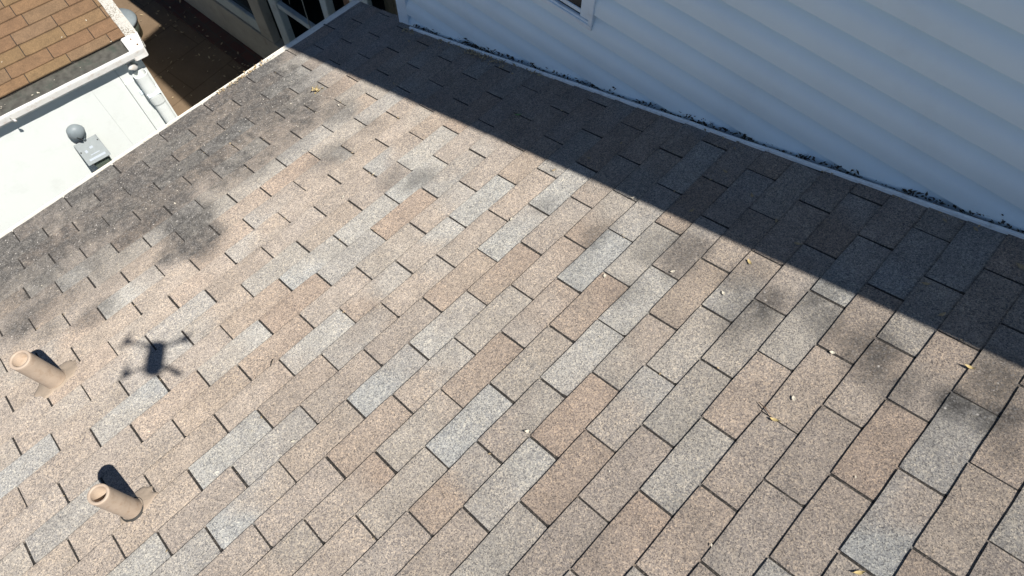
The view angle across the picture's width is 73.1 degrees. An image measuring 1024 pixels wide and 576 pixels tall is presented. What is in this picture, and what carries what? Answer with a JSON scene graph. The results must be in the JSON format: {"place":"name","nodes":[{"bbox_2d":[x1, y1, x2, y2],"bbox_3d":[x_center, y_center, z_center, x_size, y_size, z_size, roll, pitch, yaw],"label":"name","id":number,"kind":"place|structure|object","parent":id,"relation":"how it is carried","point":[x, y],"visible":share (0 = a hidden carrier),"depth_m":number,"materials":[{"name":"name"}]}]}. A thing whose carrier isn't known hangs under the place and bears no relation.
{"place":"outdoors","nodes":[
{"label":"outdoors","id":0,"kind":"place"},
{"bbox_2d":[119,8,142,37],"bbox_3d":[-4.097,-2.755,7.274,0.356,0.255,0.356,41,70,18],"label":"wall light","id":1,"kind":"object","parent":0,"point":[130,16],"visible":0.27,"depth_m":7.21,"materials":[{"name":"grey plastic"}]},
{"bbox_2d":[113,0,246,115],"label":"ground","id":2,"kind":"structure","parent":0,"point":[193,76],"depth_m":7.24,"materials":[{"name":"brown soil"}]},
{"bbox_2d":[0,0,177,233],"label":"outbuilding","id":3,"kind":"structure","parent":2,"relation":"on","point":[110,95],"depth_m":5.11,"materials":[{"name":"white painted siding"},{"name":"brown shingle"}]},
{"bbox_2d":[66,124,111,167],"bbox_3d":[-3.280,-1.079,5.402,0.184,0.525,0.146,-36,69,-17],"label":"wall light","id":4,"kind":"object","parent":3,"relation":"attached to","point":[92,150],"visible":0.98,"depth_m":5.38,"materials":[{"name":"grey plastic"}]},
{"bbox_2d":[128,0,253,97],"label":"leaf litter","id":5,"kind":"object","parent":2,"relation":"on","point":[198,53],"visible":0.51,"depth_m":7.29,"materials":[{"name":"brown plant"}]},
{"bbox_2d":[154,0,263,69],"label":"brick border","id":6,"kind":"object","parent":2,"relation":"on","point":[231,45],"visible":0.32,"depth_m":7.36,"materials":[{"name":"brown brick"}]},
{"bbox_2d":[184,0,385,58],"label":"porch","id":7,"kind":"object","parent":2,"relation":"on","point":[264,29],"visible":0.3,"depth_m":6.88,"materials":[{"name":"grey paint"}]},
{"bbox_2d":[384,0,397,14],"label":"plank fence","id":8,"kind":"object","parent":2,"relation":"on","point":[390,6],"depth_m":5.27,"materials":[{"name":"brown wood"}]},
{"bbox_2d":[0,0,1023,575],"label":"house","id":9,"kind":"structure","parent":2,"relation":"on","point":[468,312],"depth_m":2.48,"materials":[{"name":"brown"}]},
{"bbox_2d":[8,350,77,398],"bbox_3d":[-1.918,0.347,2.827,0.120,0.308,0.211,41,70,18],"label":"vent pipe","id":10,"kind":"object","parent":9,"relation":"on","point":[49,378],"visible":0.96,"depth_m":2.79,"materials":[{"name":"beige plastic"}]},
{"bbox_2d":[87,483,158,523],"bbox_3d":[-1.310,0.715,2.333,0.101,0.323,0.149,41,70,18],"label":"vent pipe","id":11,"kind":"object","parent":9,"relation":"on","point":[128,508],"visible":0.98,"depth_m":2.29,"materials":[{"name":"beige plastic"}]},
{"bbox_2d":[42,58,270,210],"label":"leaf litter","id":12,"kind":"object","parent":9,"relation":"on","point":[250,71],"visible":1,"depth_m":4.18,"materials":[{"name":"brown plant"}]},
{"bbox_2d":[6,72,961,551],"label":"leaf litter","id":13,"kind":"object","parent":9,"relation":"on","point":[220,216],"visible":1,"depth_m":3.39,"materials":[{"name":"beige plant"}]},
{"bbox_2d":[542,0,596,30],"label":"window","id":14,"kind":"structure","parent":9,"relation":"in","point":[580,11],"depth_m":3.05,"materials":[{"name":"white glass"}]},
{"bbox_2d":[402,28,979,230],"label":"leaf litter","id":15,"kind":"object","parent":9,"relation":"on","point":[944,219],"visible":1,"depth_m":3.66,"materials":[{"name":"brown plant"}]},
{"bbox_2d":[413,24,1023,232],"bbox_3d":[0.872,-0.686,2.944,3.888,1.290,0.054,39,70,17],"label":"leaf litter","id":16,"kind":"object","parent":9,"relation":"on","point":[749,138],"visible":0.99,"depth_m":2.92,"materials":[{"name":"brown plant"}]},
{"bbox_2d":[852,571,864,574],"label":"leaf","id":17,"kind":"object","parent":9,"relation":"on","point":[858,572],"visible":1,"depth_m":1.77,"materials":[{"name":"yellow plant"}]},
{"bbox_2d":[1017,263,1023,269],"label":"leaf","id":18,"kind":"object","parent":9,"relation":"on","point":[1020,266],"visible":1,"depth_m":2.21,"materials":[{"name":"brown plant"}]}
]}

